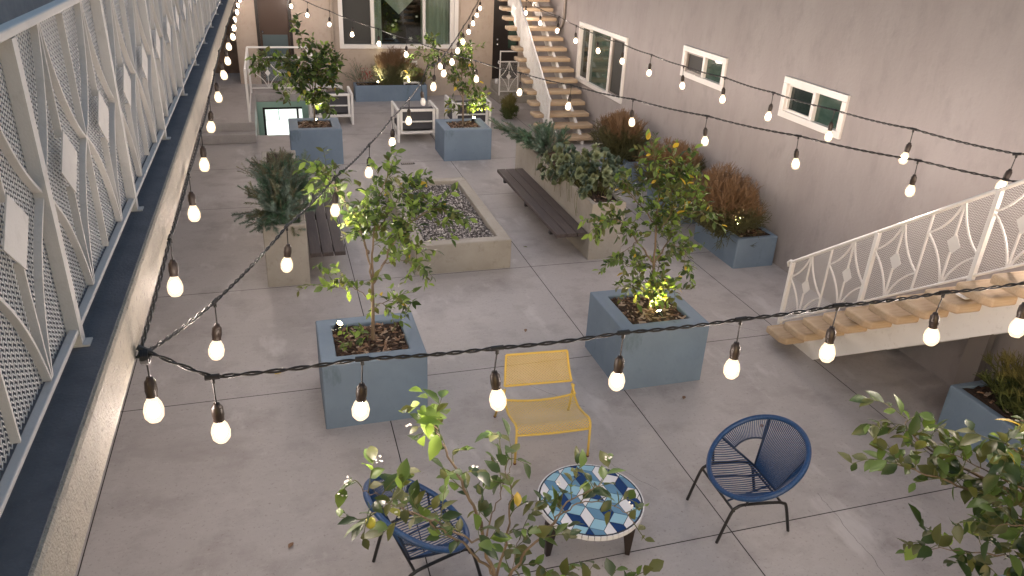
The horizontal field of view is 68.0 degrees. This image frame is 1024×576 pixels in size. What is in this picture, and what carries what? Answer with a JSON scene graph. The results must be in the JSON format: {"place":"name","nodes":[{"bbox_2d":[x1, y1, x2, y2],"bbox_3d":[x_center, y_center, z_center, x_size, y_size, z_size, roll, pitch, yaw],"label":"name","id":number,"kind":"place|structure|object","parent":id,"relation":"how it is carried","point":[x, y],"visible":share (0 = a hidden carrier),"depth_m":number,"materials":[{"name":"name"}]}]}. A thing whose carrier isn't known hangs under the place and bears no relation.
{"place":"outdoors","nodes":[
{"label":"outdoors","id":0,"kind":"place"},
{"bbox_2d":[335,386,663,575],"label":"lemon tree","id":1,"kind":"object","parent":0,"point":[430,418],"visible":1,"depth_m":3.72,"materials":[{"name":"green plant"}]},
{"bbox_2d":[499,92,519,118],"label":"fire stick bush","id":2,"kind":"object","parent":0,"point":[508,108],"visible":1,"depth_m":17.78,"materials":[{"name":"green plant"}]},
{"bbox_2d":[75,73,1023,575],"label":"ground","id":3,"kind":"structure","parent":0,"point":[183,491],"depth_m":7.12,"materials":[{"name":"concrete"}]},
{"bbox_2d":[0,0,233,575],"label":"balcony","id":4,"kind":"structure","parent":3,"relation":"on","point":[45,518],"depth_m":2.70,"materials":[{"name":"paint"}]},
{"bbox_2d":[0,0,220,517],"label":"balcony railing","id":5,"kind":"object","parent":4,"relation":"on","point":[171,55],"visible":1,"depth_m":2.82,"materials":[{"name":"white metal"}]},
{"bbox_2d":[135,348,151,364],"bbox_3d":[-1.494,0.278,3.071,0.070,0.070,0.069,-5,27,-16],"label":"cable hook","id":6,"kind":"object","parent":4,"relation":"attached to","point":[144,358],"visible":0.98,"depth_m":3.05,"materials":[{"name":"black"}]},
{"bbox_2d":[149,65,427,355],"bbox_3d":[-1.397,-1.130,6.842,0.166,0.743,8.034,4,26,1],"label":"string light","id":7,"kind":"object","parent":6,"relation":"hanging from","point":[216,334],"visible":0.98,"depth_m":5.06,"materials":[{"name":"black"}]},
{"bbox_2d":[137,0,240,354],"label":"string light","id":8,"kind":"object","parent":4,"relation":"hanging from","point":[173,269],"visible":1,"depth_m":5.08,"materials":[{"name":"black"}]},
{"bbox_2d":[194,131,256,144],"bbox_3d":[-6.622,-2.888,14.770,3.140,0.180,0.260,-5,27,-16],"label":"walkway step","id":9,"kind":"object","parent":3,"relation":"on","point":[228,137],"visible":0.45,"depth_m":14.96,"materials":[{"name":"concrete"}]},
{"bbox_2d":[198,73,325,137],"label":"raised walkway","id":10,"kind":"structure","parent":3,"relation":"on","point":[229,109],"depth_m":16.74,"materials":[{"name":"concrete"}]},
{"bbox_2d":[257,113,284,136],"bbox_3d":[-5.025,-3.061,17.120,1.540,1.388,2.650,-5,27,-16],"label":"stairwell pit","id":11,"kind":"object","parent":3,"relation":"in","point":[258,133],"visible":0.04,"depth_m":17.16,"materials":[{"name":"concrete"}]},
{"bbox_2d":[243,46,320,121],"bbox_3d":[-4.966,-4.293,16.455,1.424,1.389,2.874,-5,27,-16],"label":"stairwell railing","id":12,"kind":"object","parent":3,"relation":"on","point":[267,72],"visible":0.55,"depth_m":17.33,"materials":[{"name":"white metal"}]},
{"bbox_2d":[256,101,308,134],"bbox_3d":[-5.878,-4.627,20.072,1.820,1.567,4.500,-5,27,-16],"label":"basement room","id":13,"kind":"object","parent":3,"relation":"in","point":[273,117],"visible":0.25,"depth_m":20.72,"materials":[{"name":"white plastic"}]},
{"bbox_2d":[265,109,278,119],"bbox_3d":[-6.988,-5.486,21.723,0.510,1.380,0.060,-5,27,-16],"label":"cabinet door","id":14,"kind":"structure","parent":13,"relation":"in","point":[271,114],"depth_m":21.94,"materials":[{"name":"white plastic"}]},
{"bbox_2d":[279,109,296,119],"bbox_3d":[-6.481,-5.532,21.869,0.510,1.380,0.060,-5,27,-16],"label":"cabinet door","id":15,"kind":"structure","parent":13,"relation":"in","point":[284,114],"depth_m":22.06,"materials":[{"name":"white plastic"}]},
{"bbox_2d":[262,150,310,286],"bbox_3d":[-3.215,-1.099,10.685,0.510,0.811,3.300,-5,27,-16],"label":"planter","id":16,"kind":"object","parent":3,"relation":"on","point":[297,272],"visible":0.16,"depth_m":9.29,"materials":[{"name":"concrete"}]},
{"bbox_2d":[236,147,314,190],"bbox_3d":[-3.175,-1.615,10.291,1.058,0.569,1.325,-5,27,-16],"label":"feathery shrub","id":17,"kind":"object","parent":16,"relation":"on","point":[286,162],"visible":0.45,"depth_m":10.22,"materials":[{"name":"green plant"}]},
{"bbox_2d":[230,148,322,237],"bbox_3d":[-2.843,-1.181,9.362,1.045,0.871,1.338,2,26,-1],"label":"feathery shrub","id":18,"kind":"object","parent":16,"relation":"in","point":[279,210],"visible":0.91,"depth_m":9.23,"materials":[{"name":"green plant"}]},
{"bbox_2d":[300,177,345,256],"bbox_3d":[-2.715,-1.043,10.780,0.450,0.130,3.070,-5,27,-16],"label":"bench","id":19,"kind":"object","parent":16,"relation":"attached to","point":[327,246],"visible":0.59,"depth_m":10.04,"materials":[{"name":"black wood"}]},
{"bbox_2d":[288,117,343,164],"bbox_3d":[-3.679,-2.757,14.238,0.920,0.666,0.920,-5,27,-16],"label":"planter","id":20,"kind":"object","parent":3,"relation":"on","point":[308,135],"visible":0.96,"depth_m":13.87,"materials":[{"name":"blue paint"}]},
{"bbox_2d":[244,13,347,125],"bbox_3d":[-3.807,-3.823,13.546,1.789,2.014,0.830,-5,27,-16],"label":"citrus tree","id":21,"kind":"object","parent":20,"relation":"on","point":[313,74],"visible":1,"depth_m":13.53,"materials":[{"name":"green plant"}]},
{"bbox_2d":[307,86,353,124],"bbox_3d":[-4.034,-4.061,16.863,0.930,0.700,0.850,-5,27,-16],"label":"armchair","id":22,"kind":"object","parent":3,"relation":"on","point":[341,103],"visible":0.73,"depth_m":16.55,"materials":[{"name":"white paint"}]},
{"bbox_2d":[319,84,342,89],"bbox_3d":[-4.461,-4.760,18.587,0.600,0.420,0.360,-5,27,-16],"label":"side table","id":23,"kind":"object","parent":3,"relation":"on","point":[340,86],"visible":0.16,"depth_m":18.41,"materials":[{"name":"white paint"}]},
{"bbox_2d":[315,312,427,428],"bbox_3d":[-1.338,0.750,7.200,0.930,0.676,0.850,-5,27,-16],"label":"planter","id":24,"kind":"object","parent":3,"relation":"on","point":[390,383],"visible":0.77,"depth_m":6.88,"materials":[{"name":"blue paint"}]},
{"bbox_2d":[333,321,342,331],"bbox_3d":[-1.632,0.369,7.124,0.095,0.123,0.064,8,26,10],"label":"uplight","id":25,"kind":"object","parent":24,"relation":"in","point":[338,324],"visible":0.93,"depth_m":7.10,"materials":[{"name":"black"}]},
{"bbox_2d":[292,145,477,351],"bbox_3d":[-1.101,-0.263,6.769,1.632,2.004,0.858,-5,27,-16],"label":"lemon tree","id":26,"kind":"object","parent":24,"relation":"in","point":[357,220],"visible":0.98,"depth_m":6.64,"materials":[{"name":"green plant"}]},
{"bbox_2d":[215,0,532,96],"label":"apartment building","id":27,"kind":"structure","parent":3,"relation":"on","point":[262,22],"depth_m":19.07,"materials":[{"name":"beige paint"}]},
{"bbox_2d":[257,0,291,82],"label":"door","id":28,"kind":"structure","parent":27,"relation":"in","point":[272,14],"depth_m":18.16,"materials":[{"name":"brown"}]},
{"bbox_2d":[338,0,458,48],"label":"window","id":29,"kind":"structure","parent":27,"relation":"in","point":[410,19],"depth_m":19.12,"materials":[{"name":"white plastic"}]},
{"bbox_2d":[428,0,480,88],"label":"string light","id":30,"kind":"object","parent":27,"relation":"hanging from","point":[444,67],"visible":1,"depth_m":12.00,"materials":[{"name":"black"}]},
{"bbox_2d":[492,0,517,78],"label":"door","id":31,"kind":"structure","parent":27,"relation":"in","point":[501,42],"depth_m":19.86,"materials":[{"name":"black"}]},
{"bbox_2d":[353,82,426,101],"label":"planter","id":32,"kind":"object","parent":3,"relation":"on","point":[368,92],"visible":0.78,"depth_m":18.97,"materials":[{"name":"blue paint"}]},
{"bbox_2d":[343,58,366,83],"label":"feathery shrub","id":33,"kind":"object","parent":32,"relation":"in","point":[360,76],"visible":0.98,"depth_m":18.76,"materials":[{"name":"grey plant"}]},
{"bbox_2d":[358,68,372,84],"bbox_3d":[-3.621,-5.219,18.774,0.349,0.478,0.226,-5,27,-16],"label":"red flower cluster","id":34,"kind":"object","parent":32,"relation":"in","point":[365,73],"visible":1,"depth_m":18.75,"materials":[{"name":"red plant"}]},
{"bbox_2d":[374,68,388,84],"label":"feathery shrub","id":35,"kind":"object","parent":32,"relation":"in","point":[377,76],"visible":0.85,"depth_m":18.89,"materials":[{"name":"green plant"}]},
{"bbox_2d":[367,45,418,84],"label":"fire stick bush","id":36,"kind":"object","parent":32,"relation":"in","point":[393,65],"visible":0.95,"depth_m":18.88,"materials":[{"name":"brown plant"}]},
{"bbox_2d":[407,67,427,84],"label":"fire stick bush","id":37,"kind":"object","parent":32,"relation":"in","point":[418,77],"visible":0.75,"depth_m":19.16,"materials":[{"name":"plant"}]},
{"bbox_2d":[402,61,418,83],"bbox_3d":[-2.567,-5.251,19.221,0.400,0.920,0.330,-5,27,-16],"label":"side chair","id":38,"kind":"object","parent":3,"relation":"on","point":[404,82],"visible":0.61,"depth_m":19.14,"materials":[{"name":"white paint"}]},
{"bbox_2d":[391,100,437,142],"bbox_3d":[-2.046,-3.514,15.930,0.850,0.700,0.850,-5,27,-16],"label":"armchair","id":39,"kind":"object","parent":3,"relation":"on","point":[422,119],"visible":0.81,"depth_m":15.58,"materials":[{"name":"white paint"}]},
{"bbox_2d":[363,474,481,575],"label":"cord chair","id":40,"kind":"object","parent":3,"relation":"on","point":[399,535],"visible":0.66,"depth_m":5.16,"materials":[{"name":"blue plastic"}]},
{"bbox_2d":[384,177,511,274],"bbox_3d":[-1.023,-0.990,11.141,1.300,0.410,2.740,-5,27,-16],"label":"gravel bed","id":41,"kind":"object","parent":3,"relation":"on","point":[484,243],"visible":0.55,"depth_m":10.22,"materials":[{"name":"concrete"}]},
{"bbox_2d":[435,118,491,160],"bbox_3d":[-0.969,-2.933,14.945,0.930,0.606,0.900,-5,27,-16],"label":"planter","id":42,"kind":"object","parent":3,"relation":"on","point":[456,140],"visible":0.97,"depth_m":14.60,"materials":[{"name":"blue paint"}]},
{"bbox_2d":[404,32,493,125],"bbox_3d":[-1.158,-3.920,14.377,1.744,1.778,0.614,-10,29,-25],"label":"citrus tree","id":43,"kind":"object","parent":42,"relation":"on","point":[463,65],"visible":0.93,"depth_m":14.31,"materials":[{"name":"green plant"}]},
{"bbox_2d":[444,95,491,127],"bbox_3d":[-0.982,-3.837,16.706,0.850,0.700,0.850,-5,27,-16],"label":"armchair","id":44,"kind":"object","parent":3,"relation":"on","point":[483,115],"visible":0.36,"depth_m":16.37,"materials":[{"name":"white paint"}]},
{"bbox_2d":[488,80,535,102],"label":"stair landing","id":45,"kind":"structure","parent":3,"relation":"on","point":[522,97],"depth_m":19.59,"materials":[{"name":"concrete"}]},
{"bbox_2d":[498,51,529,94],"bbox_3d":[0.144,-5.434,19.209,1.063,1.097,0.040,-5,27,-16],"label":"landing railing","id":46,"kind":"object","parent":45,"relation":"on","point":[508,76],"visible":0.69,"depth_m":19.18,"materials":[{"name":"white metal"}]},
{"bbox_2d":[493,349,591,464],"bbox_3d":[0.281,1.033,6.762,0.746,0.699,0.731,-3,26,-12],"label":"lounge chair","id":47,"kind":"object","parent":3,"relation":"on","point":[571,395],"visible":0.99,"depth_m":6.85,"materials":[{"name":"yellow metal"}]},
{"bbox_2d":[498,0,596,143],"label":"staircase","id":48,"kind":"structure","parent":3,"relation":"on","point":[531,58],"depth_m":16.81,"materials":[{"name":"white paint"}]},
{"bbox_2d":[515,136,625,259],"bbox_3d":[0.802,-1.547,11.993,0.500,0.832,3.560,-5,27,-16],"label":"planter","id":49,"kind":"object","parent":3,"relation":"on","point":[526,160],"visible":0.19,"depth_m":10.74,"materials":[{"name":"concrete"}]},
{"bbox_2d":[487,116,571,157],"bbox_3d":[0.288,-2.503,12.417,1.171,0.584,1.262,-5,27,-16],"label":"feathery shrub","id":50,"kind":"object","parent":49,"relation":"on","point":[544,133],"visible":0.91,"depth_m":12.28,"materials":[{"name":"green plant"}]},
{"bbox_2d":[497,168,586,237],"bbox_3d":[0.400,-1.334,11.698,0.470,0.130,3.020,-5,27,-16],"label":"bench","id":51,"kind":"object","parent":49,"relation":"attached to","point":[551,213],"visible":0.96,"depth_m":11.40,"materials":[{"name":"black wood"}]},
{"bbox_2d":[535,165,562,184],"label":"succulent clump","id":52,"kind":"object","parent":49,"relation":"in","point":[549,177],"visible":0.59,"depth_m":11.44,"materials":[{"name":"green plant"}]},
{"bbox_2d":[535,154,577,212],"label":"trailing vine","id":53,"kind":"object","parent":49,"relation":"hanging from","point":[560,195],"visible":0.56,"depth_m":10.97,"materials":[{"name":"green plant"}]},
{"bbox_2d":[537,141,601,181],"bbox_3d":[0.864,-1.909,11.339,0.786,0.525,0.939,-5,27,-16],"label":"succulent clump","id":54,"kind":"object","parent":49,"relation":"in","point":[566,155],"visible":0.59,"depth_m":11.19,"materials":[{"name":"green plant"}]},
{"bbox_2d":[562,142,631,199],"bbox_3d":[1.208,-1.680,10.689,0.861,0.708,1.045,-5,27,-16],"label":"succulent clump","id":55,"kind":"object","parent":49,"relation":"on","point":[587,173],"visible":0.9,"depth_m":10.56,"materials":[{"name":"green plant"}]},
{"bbox_2d":[537,464,643,556],"bbox_3d":[0.563,1.730,5.633,0.778,0.442,0.778,-9,28,-23],"label":"coffee table","id":56,"kind":"object","parent":3,"relation":"on","point":[590,517],"visible":0.75,"depth_m":5.50,"materials":[{"name":"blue tile"}]},
{"bbox_2d":[600,152,646,185],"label":"planter","id":57,"kind":"object","parent":3,"relation":"on","point":[629,166],"visible":0.16,"depth_m":13.61,"materials":[{"name":"blue paint"}]},
{"bbox_2d":[587,107,652,164],"bbox_3d":[1.979,-2.818,13.798,1.097,0.965,1.624,-5,27,-16],"label":"fire stick bush","id":58,"kind":"object","parent":57,"relation":"on","point":[620,135],"visible":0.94,"depth_m":13.56,"materials":[{"name":"brown plant"}]},
{"bbox_2d":[585,287,708,390],"bbox_3d":[1.394,0.494,8.008,0.930,0.676,0.920,-5,27,-16],"label":"planter","id":59,"kind":"object","parent":3,"relation":"on","point":[664,357],"visible":0.81,"depth_m":7.68,"materials":[{"name":"blue paint"}]},
{"bbox_2d":[577,128,726,315],"bbox_3d":[1.397,-0.569,7.425,1.555,1.936,0.816,-5,27,-16],"label":"lemon tree","id":60,"kind":"object","parent":59,"relation":"in","point":[671,215],"visible":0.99,"depth_m":7.38,"materials":[{"name":"green plant"}]},
{"bbox_2d":[656,310,662,318],"bbox_3d":[1.511,0.282,7.761,0.093,0.123,0.064,24,33,37],"label":"uplight","id":61,"kind":"object","parent":59,"relation":"in","point":[657,313],"visible":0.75,"depth_m":7.73,"materials":[{"name":"black"}]},
{"bbox_2d":[646,183,695,224],"bbox_3d":[2.734,-1.461,12.438,0.630,0.462,1.070,-5,27,-16],"label":"planter","id":62,"kind":"object","parent":3,"relation":"on","point":[649,192],"visible":0.01,"depth_m":12.37,"materials":[{"name":"blue paint"}]},
{"bbox_2d":[631,136,706,195],"bbox_3d":[2.619,-1.958,12.210,1.239,0.917,1.310,24,33,37],"label":"fire stick bush","id":63,"kind":"object","parent":62,"relation":"in","point":[695,158],"visible":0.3,"depth_m":12.03,"materials":[{"name":"green plant"}]},
{"bbox_2d":[498,324,884,574],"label":"ground crack","id":64,"kind":"object","parent":3,"relation":"on","point":[820,496],"visible":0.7,"depth_m":6.30,"materials":[{"name":"grey concrete"}]},
{"bbox_2d":[693,223,777,268],"bbox_3d":[3.213,-0.743,10.997,0.630,0.464,1.130,-5,27,-16],"label":"planter","id":65,"kind":"object","parent":3,"relation":"on","point":[740,251],"visible":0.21,"depth_m":10.56,"materials":[{"name":"blue paint"}]},
{"bbox_2d":[676,162,771,250],"bbox_3d":[2.992,-1.217,10.782,1.344,0.975,2.008,9,26,12],"label":"fire stick bush","id":66,"kind":"object","parent":65,"relation":"in","point":[734,198],"visible":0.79,"depth_m":10.38,"materials":[{"name":"brown plant"}]},
{"bbox_2d":[686,414,811,543],"bbox_3d":[1.861,1.455,5.927,0.736,0.801,0.812,-4,27,-14],"label":"cord chair","id":67,"kind":"object","parent":3,"relation":"on","point":[773,480],"visible":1,"depth_m":5.94,"materials":[{"name":"blue plastic"}]},
{"bbox_2d":[531,0,1023,384],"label":"apartment building","id":68,"kind":"structure","parent":3,"relation":"on","point":[953,69],"depth_m":9.28,"materials":[{"name":"grey paint"}]},
{"bbox_2d":[136,281,1023,438],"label":"string light","id":69,"kind":"object","parent":68,"relation":"attached to","point":[151,392],"visible":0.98,"depth_m":3.55,"materials":[{"name":"black"}]},
{"bbox_2d":[575,21,628,103],"bbox_3d":[1.876,-4.754,15.879,0.135,1.260,2.520,-5,27,-16],"label":"window","id":70,"kind":"structure","parent":68,"relation":"in","point":[603,71],"depth_m":15.86,"materials":[{"name":"white plastic"}]},
{"bbox_2d":[289,0,1016,193],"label":"string light","id":71,"kind":"object","parent":68,"relation":"hanging from","point":[913,179],"visible":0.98,"depth_m":8.42,"materials":[{"name":"black"}]},
{"bbox_2d":[680,45,727,90],"bbox_3d":[3.078,-3.512,12.083,0.135,0.490,1.340,-5,27,-16],"label":"window","id":72,"kind":"structure","parent":68,"relation":"in","point":[701,60],"depth_m":12.04,"materials":[{"name":"white plastic"}]},
{"bbox_2d":[525,0,1023,187],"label":"string light","id":73,"kind":"object","parent":68,"relation":"hanging from","point":[1006,175],"visible":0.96,"depth_m":8.21,"materials":[{"name":"black"}]},
{"bbox_2d":[778,76,850,138],"bbox_3d":[3.868,-2.324,9.703,0.135,0.530,1.270,-5,27,-16],"label":"window","id":74,"kind":"structure","parent":68,"relation":"in","point":[816,118],"depth_m":9.67,"materials":[{"name":"white plastic"}]},
{"bbox_2d":[766,179,1023,384],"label":"staircase","id":75,"kind":"structure","parent":3,"relation":"on","point":[980,320],"depth_m":6.87,"materials":[{"name":"white metal"}]},
{"bbox_2d":[937,378,1023,467],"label":"planter","id":76,"kind":"object","parent":3,"relation":"on","point":[974,401],"visible":0.4,"depth_m":7.00,"materials":[{"name":"blue paint"}]},
{"bbox_2d":[973,347,1023,419],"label":"fire stick bush","id":77,"kind":"object","parent":76,"relation":"on","point":[1009,391],"visible":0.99,"depth_m":6.79,"materials":[{"name":"plant"}]},
{"bbox_2d":[838,391,1023,575],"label":"citrus tree","id":78,"kind":"object","parent":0,"point":[1005,462],"visible":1,"depth_m":4.10,"materials":[{"name":"green plant"}]}
]}

